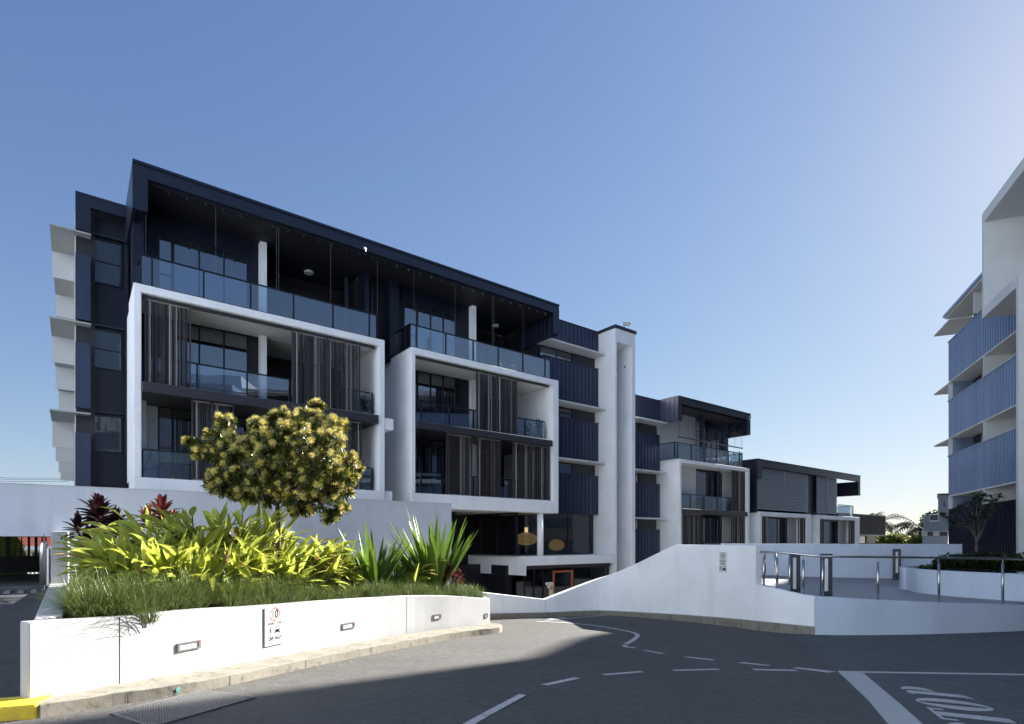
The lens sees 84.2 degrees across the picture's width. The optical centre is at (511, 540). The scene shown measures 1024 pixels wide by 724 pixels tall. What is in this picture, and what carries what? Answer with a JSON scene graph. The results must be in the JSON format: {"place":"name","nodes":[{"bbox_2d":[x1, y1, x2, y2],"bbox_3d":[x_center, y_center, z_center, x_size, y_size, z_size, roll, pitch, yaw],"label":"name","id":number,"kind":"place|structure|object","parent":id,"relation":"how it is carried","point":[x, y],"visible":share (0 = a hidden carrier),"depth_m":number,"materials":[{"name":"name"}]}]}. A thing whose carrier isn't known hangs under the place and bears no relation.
{"place":"outdoors","nodes":[
{"label":"outdoors","id":0,"kind":"place"},
{"bbox_2d":[0,573,50,697],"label":"driveway","id":1,"kind":"structure","parent":0,"point":[12,615],"depth_m":10.24,"materials":[{"name":"grey asphalt"}]},
{"bbox_2d":[3,589,37,593],"bbox_3d":[-13.491,1.123,10.371,7.360,0.045,0.600,0,0,-38],"label":"channel drain","id":2,"kind":"object","parent":1,"relation":"on","point":[20,591],"visible":0.93,"depth_m":12.34,"materials":[{"name":"grey"}]},
{"bbox_2d":[39,541,49,589],"bbox_3d":[-10.469,0.485,12.700,0.210,1.250,0.150,0,0,0],"label":"gate post","id":3,"kind":"object","parent":1,"relation":"on","point":[44,562],"visible":0.97,"depth_m":12.65,"materials":[{"name":"silver metal"}]},
{"bbox_2d":[0,616,883,723],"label":"road","id":4,"kind":"structure","parent":0,"point":[459,680],"depth_m":8.11,"materials":[{"name":"grey asphalt"}]},
{"bbox_2d":[0,695,51,721],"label":"yellow kerb","id":5,"kind":"structure","parent":4,"relation":"on","point":[17,708],"depth_m":6.27,"materials":[{"name":"paint"}]},
{"bbox_2d":[111,689,255,723],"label":"drain grate","id":6,"kind":"object","parent":4,"relation":"on","point":[174,709],"visible":1,"depth_m":6.75,"materials":[{"name":"black metal"}]},
{"bbox_2d":[38,623,501,717],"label":"kerb","id":7,"kind":"structure","parent":4,"relation":"on","point":[149,689],"depth_m":8.26,"materials":[{"name":"concrete"}]},
{"bbox_2d":[463,715,487,723],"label":"lane line","id":8,"kind":"object","parent":4,"relation":"on","point":[476,719],"visible":1,"depth_m":6.23,"materials":[{"name":"paint"}]},
{"bbox_2d":[481,694,525,714],"bbox_3d":[-0.083,2.003,6.938,0.112,0.048,1.128,0,0,24],"label":"lane line","id":9,"kind":"object","parent":4,"relation":"on","point":[502,705],"visible":1,"depth_m":6.86,"materials":[{"name":"paint"}]},
{"bbox_2d":[540,677,578,684],"bbox_3d":[0.721,2.064,8.296,0.772,0.026,0.118,0,0,-44],"label":"lane line","id":10,"kind":"object","parent":4,"relation":"on","point":[560,681],"visible":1,"depth_m":8.28,"materials":[{"name":"paint"}]},
{"bbox_2d":[536,621,639,643],"bbox_3d":[2.216,2.355,14.950,1.388,0.229,5.379,0,0,-19],"label":"lane line","id":11,"kind":"object","parent":4,"relation":"on","point":[637,635],"visible":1,"depth_m":14.47,"materials":[{"name":"paint"}]},
{"bbox_2d":[490,610,814,634],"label":"kerb","id":12,"kind":"structure","parent":4,"relation":"on","point":[768,626],"depth_m":17.14,"materials":[{"name":"concrete"}]},
{"bbox_2d":[0,0,1023,534],"label":"sky","id":13,"kind":"structure","parent":0,"point":[784,202],"materials":[{"name":"blue"}]},
{"bbox_2d":[535,419,542,432],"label":"potted plant","id":14,"kind":"object","parent":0,"point":[539,428],"visible":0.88,"depth_m":28.91,"materials":[{"name":"green plant"}]},
{"bbox_2d":[762,575,1023,603],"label":"terrace","id":15,"kind":"structure","parent":0,"point":[865,588],"depth_m":18.96,"materials":[{"name":"concrete"}]},
{"bbox_2d":[762,553,776,574],"bbox_3d":[9.125,0.904,20.496,0.952,1.145,8.161,0,0,24],"label":"handrail","id":16,"kind":"object","parent":15,"relation":"on","point":[775,555],"visible":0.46,"depth_m":23.96,"materials":[{"name":"silver metal"}]},
{"bbox_2d":[790,554,799,592],"bbox_3d":[8.131,1.025,16.300,0.380,1.310,0.180,0,0,27],"label":"bollard light","id":17,"kind":"object","parent":15,"relation":"on","point":[795,573],"visible":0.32,"depth_m":16.27,"materials":[{"name":"black"}]},
{"bbox_2d":[820,554,832,596],"bbox_3d":[8.654,1.025,15.600,0.380,1.310,0.180,0,0,29],"label":"bollard light","id":18,"kind":"object","parent":15,"relation":"on","point":[828,576],"visible":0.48,"depth_m":15.53,"materials":[{"name":"black"}]},
{"bbox_2d":[893,549,900,579],"bbox_3d":[16.507,1.025,24.300,0.380,1.310,0.180,0,0,34],"label":"bollard light","id":19,"kind":"object","parent":15,"relation":"on","point":[896,562],"visible":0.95,"depth_m":24.28,"materials":[{"name":"black"}]},
{"bbox_2d":[899,565,1023,600],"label":"terrace planter","id":20,"kind":"object","parent":15,"relation":"on","point":[979,584],"visible":0.82,"depth_m":16.76,"materials":[{"name":"white painted concrete"}]},
{"bbox_2d":[918,563,945,569],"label":"shrub","id":21,"kind":"object","parent":20,"relation":"on","point":[922,566],"visible":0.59,"depth_m":18.86,"materials":[{"name":"green plant"}]},
{"bbox_2d":[930,552,971,569],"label":"shrub","id":22,"kind":"object","parent":20,"relation":"in","point":[944,563],"visible":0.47,"depth_m":18.18,"materials":[{"name":"green plant"}]},
{"bbox_2d":[936,492,1005,570],"bbox_3d":[14.689,-0.275,17.982,2.883,2.522,1.420,0,0,-38],"label":"tree","id":23,"kind":"object","parent":20,"relation":"on","point":[977,510],"visible":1,"depth_m":17.93,"materials":[{"name":"green plant"}]},
{"bbox_2d":[952,551,1000,571],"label":"shrub","id":24,"kind":"object","parent":20,"relation":"in","point":[972,564],"visible":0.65,"depth_m":17.43,"materials":[{"name":"green plant"}]},
{"bbox_2d":[973,552,1023,571],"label":"shrub","id":25,"kind":"object","parent":20,"relation":"in","point":[997,565],"visible":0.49,"depth_m":16.91,"materials":[{"name":"green plant"}]},
{"bbox_2d":[994,551,1023,572],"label":"shrub","id":26,"kind":"object","parent":20,"relation":"in","point":[1020,568],"visible":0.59,"depth_m":16.60,"materials":[{"name":"green plant"}]},
{"bbox_2d":[793,631,1023,723],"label":"road","id":27,"kind":"structure","parent":0,"point":[1002,696],"depth_m":9.54,"materials":[{"name":"grey asphalt"}]},
{"bbox_2d":[838,671,921,723],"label":"stop line","id":28,"kind":"object","parent":27,"relation":"on","point":[886,714],"visible":1,"depth_m":7.11,"materials":[{"name":"paint"}]},
{"bbox_2d":[839,671,1023,674],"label":"lane line","id":29,"kind":"object","parent":27,"relation":"on","point":[932,673],"visible":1,"depth_m":8.89,"materials":[{"name":"paint"}]},
{"bbox_2d":[901,686,971,698],"bbox_3d":[5.657,2.030,7.580,0.741,0.035,0.569,0,0,27],"label":"road lettering","id":30,"kind":"object","parent":27,"relation":"on","point":[929,693],"visible":1,"depth_m":7.56,"materials":[{"name":"paint"}]},
{"bbox_2d":[915,698,993,710],"bbox_3d":[5.381,2.001,6.911,0.755,0.030,0.554,0,0,45],"label":"road lettering","id":31,"kind":"object","parent":27,"relation":"on","point":[954,707],"visible":1,"depth_m":6.90,"materials":[{"name":"paint"}]},
{"bbox_2d":[927,707,1016,723],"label":"road lettering","id":32,"kind":"object","parent":27,"relation":"on","point":[938,713],"visible":1,"depth_m":6.35,"materials":[{"name":"paint"}]},
{"bbox_3d":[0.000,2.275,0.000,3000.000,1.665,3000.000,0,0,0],"label":"ground","id":33,"kind":"structure","parent":0,"visible":0},
{"bbox_2d":[0,537,27,574],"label":"shrub","id":34,"kind":"object","parent":33,"relation":"on","point":[12,547],"visible":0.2,"depth_m":30.28,"materials":[{"name":"green plant"}]},
{"bbox_2d":[18,537,50,573],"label":"suburban house","id":35,"kind":"structure","parent":33,"relation":"on","point":[32,545],"depth_m":42.00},
{"bbox_2d":[51,531,68,588],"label":"wall pier","id":36,"kind":"structure","parent":33,"relation":"on","point":[55,565],"depth_m":12.41,"materials":[{"name":"paint"}]},
{"bbox_2d":[0,482,451,587],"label":"parapet wall","id":37,"kind":"structure","parent":33,"relation":"on","point":[35,510],"depth_m":16.52,"materials":[{"name":"grey paint"}]},
{"bbox_2d":[0,537,50,572],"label":"slatted screen","id":38,"kind":"object","parent":37,"relation":"attached to","point":[9,563],"visible":0.46,"depth_m":19.66,"materials":[{"name":"black metal"}]},
{"bbox_2d":[20,583,489,697],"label":"planter wall","id":39,"kind":"structure","parent":33,"relation":"on","point":[60,654],"depth_m":8.35,"materials":[{"name":"painted concrete"},{"name":"render"}]},
{"bbox_2d":[60,491,129,541],"bbox_3d":[-8.951,0.081,12.311,1.138,2.318,1.290,0,0,45],"label":"cordyline","id":40,"kind":"object","parent":39,"relation":"on","point":[96,512],"visible":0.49,"depth_m":12.15,"materials":[{"name":"purple plant"}]},
{"bbox_2d":[53,513,207,576],"bbox_3d":[-7.346,0.388,11.350,3.563,1.857,3.566,0,0,0],"label":"ginger plant","id":41,"kind":"object","parent":39,"relation":"on","point":[75,545],"visible":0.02,"depth_m":10.27,"materials":[{"name":"green plant"}]},
{"bbox_2d":[131,493,183,535],"bbox_3d":[-7.774,0.085,12.725,1.082,2.359,1.198,0,0,0],"label":"cordyline","id":42,"kind":"object","parent":39,"relation":"on","point":[162,504],"visible":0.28,"depth_m":12.74,"materials":[{"name":"red plant"}]},
{"bbox_2d":[52,517,284,591],"bbox_3d":[-5.822,0.531,9.895,3.125,1.913,3.521,0,0,0],"label":"ginger plant","id":43,"kind":"object","parent":39,"relation":"on","point":[123,554],"visible":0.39,"depth_m":8.97,"materials":[{"name":"green plant"}]},
{"bbox_2d":[55,501,314,587],"bbox_3d":[-6.334,0.285,11.524,4.700,2.324,4.618,0,0,0],"label":"ginger plant","id":44,"kind":"object","parent":39,"relation":"on","point":[130,525],"visible":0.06,"depth_m":10.94,"materials":[{"name":"green plant"}]},
{"bbox_2d":[177,640,200,651],"bbox_3d":[-4.665,1.524,8.186,0.022,0.122,0.360,0,0,25],"label":"step light","id":45,"kind":"object","parent":39,"relation":"attached to","point":[189,645],"visible":1,"depth_m":8.18,"materials":[{"name":"grey"}]},
{"bbox_2d":[156,532,296,593],"bbox_3d":[-5.772,0.625,10.333,2.870,1.650,3.098,0,0,23],"label":"ginger plant","id":46,"kind":"object","parent":39,"relation":"on","point":[210,563],"visible":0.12,"depth_m":9.82,"materials":[{"name":"green plant"}]},
{"bbox_2d":[133,499,361,601],"bbox_3d":[-5.540,0.169,11.385,4.514,2.541,4.667,0,0,0],"label":"ginger plant","id":47,"kind":"object","parent":39,"relation":"on","point":[180,527],"visible":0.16,"depth_m":10.85,"materials":[{"name":"green plant"}]},
{"bbox_2d":[18,560,489,623],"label":"mondo grass","id":48,"kind":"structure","parent":39,"relation":"on","point":[95,598],"depth_m":8.55,"materials":[{"name":"green plant"}]},
{"bbox_2d":[181,397,366,558],"bbox_3d":[-4.911,-0.813,11.965,3.975,4.400,2.832,0,0,21],"label":"flowering tree","id":49,"kind":"object","parent":39,"relation":"on","point":[284,439],"visible":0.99,"depth_m":11.10,"materials":[{"name":"green plant"}]},
{"bbox_2d":[264,605,283,646],"bbox_3d":[-4.093,1.469,9.751,0.032,0.652,0.427,0,0,22],"label":"traffic sign","id":50,"kind":"object","parent":39,"relation":"attached to","point":[273,625],"visible":1,"depth_m":9.72,"materials":[{"name":"white"}]},
{"bbox_2d":[235,528,370,593],"bbox_3d":[-4.933,0.591,12.074,3.080,1.791,4.166,0,0,27],"label":"ginger plant","id":51,"kind":"object","parent":39,"relation":"on","point":[333,560],"visible":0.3,"depth_m":11.84,"materials":[{"name":"green plant"}]},
{"bbox_2d":[342,622,354,629],"bbox_3d":[-3.310,1.728,11.467,0.022,0.122,0.343,0,0,29],"label":"step light","id":52,"kind":"object","parent":39,"relation":"attached to","point":[349,625],"visible":1,"depth_m":11.47,"materials":[{"name":"grey"}]},
{"bbox_2d":[333,522,415,587],"bbox_3d":[-3.382,0.470,13.351,2.300,1.866,2.214,0,0,-16],"label":"strap leaf plant","id":53,"kind":"object","parent":39,"relation":"in","point":[379,570],"visible":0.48,"depth_m":13.17,"materials":[{"name":"green plant"}]},
{"bbox_2d":[362,580,387,596],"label":"grass tuft","id":54,"kind":"object","parent":39,"relation":"on","point":[375,591],"visible":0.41,"depth_m":12.38,"materials":[{"name":"plant"}]},
{"bbox_2d":[389,553,444,588],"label":"ginger plant","id":55,"kind":"object","parent":39,"relation":"on","point":[409,576],"visible":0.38,"depth_m":14.35,"materials":[{"name":"green plant"}]},
{"bbox_2d":[401,579,432,593],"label":"grass tuft","id":56,"kind":"object","parent":39,"relation":"on","point":[422,587],"visible":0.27,"depth_m":13.94,"materials":[{"name":"plant"}]},
{"bbox_2d":[382,502,477,592],"bbox_3d":[-2.199,0.280,15.084,2.672,2.583,2.873,0,0,0],"label":"strap leaf plant","id":57,"kind":"object","parent":39,"relation":"in","point":[436,551],"visible":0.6,"depth_m":14.73,"materials":[{"name":"green plant"}]},
{"bbox_2d":[443,562,465,592],"bbox_3d":[-1.608,1.072,15.183,0.715,1.012,0.576,0,0,-30],"label":"cordyline","id":58,"kind":"object","parent":39,"relation":"on","point":[459,576],"visible":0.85,"depth_m":15.15,"materials":[{"name":"red plant"}]},
{"bbox_2d":[444,576,474,596],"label":"grass tuft","id":59,"kind":"object","parent":39,"relation":"on","point":[461,586],"visible":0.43,"depth_m":14.83,"materials":[{"name":"plant"}]},
{"bbox_2d":[50,158,636,598],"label":"apartment building","id":60,"kind":"structure","parent":33,"relation":"on","point":[184,304],"depth_m":23.93,"materials":[{"name":"black"}]},
{"bbox_2d":[95,237,121,288],"bbox_3d":[-14.464,-9.910,20.239,0.880,1.580,0.060,0,0,-38],"label":"window","id":61,"kind":"structure","parent":60,"relation":"in","point":[108,254],"depth_m":20.27,"materials":[{"name":"blue"}]},
{"bbox_2d":[95,328,121,371],"bbox_3d":[-14.464,-6.800,20.239,0.880,1.400,0.060,0,0,-38],"label":"window","id":62,"kind":"structure","parent":60,"relation":"in","point":[108,344],"depth_m":20.27,"materials":[{"name":"blue glass"}]},
{"bbox_2d":[95,414,121,452],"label":"window","id":63,"kind":"structure","parent":60,"relation":"in","point":[108,429],"depth_m":20.27,"materials":[{"name":"blue"}]},
{"bbox_2d":[143,451,160,477],"bbox_3d":[-12.182,-2.491,19.082,0.634,0.953,0.533,0,0,-38],"label":"clothes airer","id":64,"kind":"object","parent":60,"relation":"on","point":[149,455],"visible":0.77,"depth_m":18.95,"materials":[{"name":"grey"}]},
{"bbox_2d":[159,317,167,384],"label":"window","id":65,"kind":"structure","parent":60,"relation":"in","point":[159,317],"depth_m":20.01,"materials":[{"name":"black"}]},
{"bbox_2d":[158,230,172,290],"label":"window","id":66,"kind":"structure","parent":60,"relation":"in","point":[165,240],"depth_m":20.06,"materials":[{"name":"blue"}]},
{"bbox_2d":[158,407,172,478],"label":"window","id":67,"kind":"structure","parent":60,"relation":"in","point":[165,415],"depth_m":20.06,"materials":[{"name":"blue"}]},
{"bbox_2d":[173,235,247,307],"bbox_3d":[-11.156,-9.515,21.024,2.505,2.770,0.205,0,0,-38],"label":"window","id":68,"kind":"structure","parent":60,"relation":"in","point":[189,252],"depth_m":20.95,"materials":[{"name":"blue glass"}]},
{"bbox_2d":[173,408,247,479],"bbox_3d":[-11.112,-3.351,20.967,2.505,2.699,0.060,0,0,-38],"label":"window","id":69,"kind":"structure","parent":60,"relation":"in","point":[181,418],"depth_m":20.44,"materials":[{"name":"black glass"}]},
{"bbox_2d":[177,321,247,395],"bbox_3d":[-11.156,-6.445,21.024,2.505,2.829,0.205,0,0,-38],"label":"window","id":70,"kind":"structure","parent":60,"relation":"in","point":[209,346],"depth_m":21.09,"materials":[{"name":"black"}]},
{"bbox_2d":[311,301,324,324],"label":"potted plant","id":71,"kind":"object","parent":60,"relation":"on","point":[316,310],"visible":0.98,"depth_m":22.00,"materials":[{"name":"green plant"}]},
{"bbox_2d":[358,394,369,412],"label":"potted plant","id":72,"kind":"object","parent":60,"relation":"on","point":[364,408],"visible":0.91,"depth_m":23.15,"materials":[{"name":"green plant"}]},
{"bbox_2d":[357,308,372,335],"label":"potted plant","id":73,"kind":"object","parent":60,"relation":"on","point":[364,323],"visible":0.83,"depth_m":23.18,"materials":[{"name":"green plant"}]},
{"bbox_2d":[404,300,417,350],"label":"window","id":74,"kind":"structure","parent":60,"relation":"in","point":[410,308],"depth_m":25.97,"materials":[{"name":"blue"}]},
{"bbox_2d":[415,370,417,420],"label":"window","id":75,"kind":"structure","parent":60,"relation":"in","point":[416,371],"depth_m":26.10,"materials":[{"name":"black"}]},
{"bbox_2d":[415,438,417,492],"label":"window","id":76,"kind":"structure","parent":60,"relation":"in","point":[416,439],"depth_m":26.10,"materials":[{"name":"black"}]},
{"bbox_2d":[424,337,432,350],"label":"potted plant","id":77,"kind":"object","parent":60,"relation":"on","point":[429,340],"visible":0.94,"depth_m":25.02,"materials":[{"name":"green plant"}]},
{"bbox_2d":[418,439,453,493],"bbox_3d":[-3.548,-3.351,26.797,2.106,2.699,0.060,0,0,-38],"label":"window","id":78,"kind":"structure","parent":60,"relation":"in","point":[431,453],"depth_m":26.66,"materials":[{"name":"black glass"}]},
{"bbox_2d":[418,304,455,355],"bbox_3d":[-3.593,-9.515,26.855,2.106,2.770,0.205,0,0,-38],"label":"window","id":79,"kind":"structure","parent":60,"relation":"in","point":[428,317],"depth_m":26.83,"materials":[{"name":"blue glass"}]},
{"bbox_2d":[418,371,455,425],"bbox_3d":[-3.548,-6.445,26.797,2.106,2.829,0.060,0,0,-38],"label":"window","id":80,"kind":"structure","parent":60,"relation":"in","point":[433,388],"depth_m":26.79,"materials":[{"name":"black"}]},
{"bbox_2d":[464,512,515,554],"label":"window","id":81,"kind":"structure","parent":60,"relation":"in","point":[496,534],"depth_m":28.85,"materials":[{"name":"black glass"}]},
{"bbox_2d":[524,568,552,598],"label":"window","id":82,"kind":"structure","parent":60,"relation":"in","point":[535,580],"depth_m":28.43,"materials":[{"name":"black"}]},
{"bbox_2d":[516,512,590,554],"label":"window","id":83,"kind":"structure","parent":60,"relation":"in","point":[564,533],"depth_m":29.96,"materials":[{"name":"black"}]},
{"bbox_2d":[539,345,571,361],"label":"window","id":84,"kind":"structure","parent":60,"relation":"in","point":[545,350],"depth_m":30.80,"materials":[{"name":"black"}]},
{"bbox_2d":[553,570,572,594],"bbox_3d":[2.632,2.430,29.415,1.391,1.740,0.100,0,0,-38],"label":"door","id":85,"kind":"structure","parent":60,"relation":"in","point":[562,579],"depth_m":29.39,"materials":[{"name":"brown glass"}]},
{"bbox_2d":[558,407,571,417],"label":"window","id":86,"kind":"structure","parent":60,"relation":"in","point":[564,412],"depth_m":31.25,"materials":[{"name":"black"}]},
{"bbox_2d":[558,462,571,473],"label":"window","id":87,"kind":"structure","parent":60,"relation":"in","point":[562,467],"depth_m":31.25,"materials":[{"name":"black"}]},
{"bbox_2d":[573,566,608,586],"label":"window","id":88,"kind":"structure","parent":60,"relation":"in","point":[581,575],"depth_m":30.60,"materials":[{"name":"black"}]},
{"bbox_2d":[545,582,552,595],"bbox_3d":[1.789,2.565,27.258,0.464,1.070,0.130,0,0,-38],"label":"intercom post","id":89,"kind":"object","parent":33,"relation":"on","point":[550,585],"visible":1,"depth_m":27.26,"materials":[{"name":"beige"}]},
{"bbox_2d":[482,544,814,625],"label":"boundary wall","id":90,"kind":"structure","parent":33,"relation":"on","point":[681,579],"depth_m":17.29,"materials":[{"name":"white paint"}]},
{"bbox_2d":[719,552,726,571],"bbox_3d":[6.011,0.621,16.147,0.016,0.574,0.274,0,0,-26],"label":"traffic sign","id":91,"kind":"object","parent":90,"relation":"attached to","point":[722,561],"visible":1,"depth_m":16.13,"materials":[{"name":"white"}]},
{"bbox_2d":[635,394,750,563],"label":"apartment building","id":92,"kind":"structure","parent":33,"relation":"on","point":[688,487],"depth_m":36.73,"materials":[{"name":"white paint"}]},
{"bbox_2d":[696,426,721,463],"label":"window","id":93,"kind":"structure","parent":92,"relation":"in","point":[710,454],"depth_m":39.93,"materials":[{"name":"black"}]},
{"bbox_2d":[696,470,721,510],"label":"window","id":94,"kind":"structure","parent":92,"relation":"in","point":[707,483],"depth_m":38.92,"materials":[{"name":"black"}]},
{"bbox_2d":[703,517,721,544],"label":"window","id":95,"kind":"structure","parent":92,"relation":"in","point":[712,527],"depth_m":39.21,"materials":[{"name":"black"}]},
{"bbox_2d":[714,458,860,543],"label":"apartment building","id":96,"kind":"structure","parent":33,"relation":"on","point":[792,504],"depth_m":44.88,"materials":[{"name":"black"}]},
{"bbox_2d":[768,518,786,543],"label":"window","id":97,"kind":"structure","parent":96,"relation":"in","point":[777,527],"depth_m":43.93,"materials":[{"name":"black"}]},
{"bbox_2d":[824,521,837,543],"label":"window","id":98,"kind":"structure","parent":96,"relation":"in","point":[830,527],"depth_m":49.60,"materials":[{"name":"black"}]},
{"bbox_2d":[721,543,961,578],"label":"back wall","id":99,"kind":"structure","parent":33,"relation":"on","point":[854,567],"depth_m":25.36,"materials":[{"name":"white paint"}]},
{"bbox_2d":[826,513,886,543],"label":"apartment building","id":100,"kind":"structure","parent":33,"relation":"on","point":[872,527],"depth_m":55.97,"materials":[{"name":"black"}]},
{"bbox_2d":[883,514,899,533],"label":"palm tree","id":101,"kind":"object","parent":33,"relation":"on","point":[888,525],"visible":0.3,"depth_m":74.21,"materials":[{"name":"green plant"}]},
{"bbox_2d":[875,533,921,543],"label":"tree","id":102,"kind":"object","parent":33,"relation":"on","point":[894,538],"visible":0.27,"depth_m":68.79,"materials":[{"name":"green plant"}]},
{"bbox_2d":[888,513,935,537],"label":"palm tree","id":103,"kind":"object","parent":33,"relation":"on","point":[910,525],"visible":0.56,"depth_m":73.80,"materials":[{"name":"green plant"}]},
{"bbox_2d":[814,596,1023,634],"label":"terrace wall","id":104,"kind":"structure","parent":33,"relation":"on","point":[844,616],"depth_m":13.97,"materials":[{"name":"white paint"}]},
{"bbox_2d":[760,551,1023,603],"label":"handrail","id":105,"kind":"object","parent":104,"relation":"on","point":[877,574],"visible":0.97,"depth_m":14.23,"materials":[{"name":"silver metal"}]},
{"bbox_2d":[919,509,937,522],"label":"tree","id":106,"kind":"object","parent":33,"relation":"on","point":[931,512],"visible":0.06,"depth_m":99.99,"materials":[{"name":"green plant"}]},
{"bbox_2d":[921,493,948,543],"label":"weatherboard house","id":107,"kind":"structure","parent":33,"relation":"on","point":[935,529],"depth_m":65.53,"materials":[{"name":"grey"}]},
{"bbox_2d":[929,514,938,521],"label":"window","id":108,"kind":"structure","parent":107,"relation":"in","point":[932,517],"depth_m":65.68,"materials":[{"name":"white"}]},
{"bbox_2d":[934,158,1023,572],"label":"apartment building","id":109,"kind":"structure","parent":33,"relation":"on","point":[983,388],"depth_m":25.02,"materials":[{"name":"white paint"}]},
{"bbox_2d":[1009,417,1015,429],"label":"window","id":110,"kind":"structure","parent":109,"relation":"in","point":[1012,422],"depth_m":25.36,"materials":[{"name":"grey glass"}]},
{"bbox_2d":[1009,487,1015,499],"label":"window","id":111,"kind":"structure","parent":109,"relation":"in","point":[1012,491],"depth_m":25.36,"materials":[{"name":"grey glass"}]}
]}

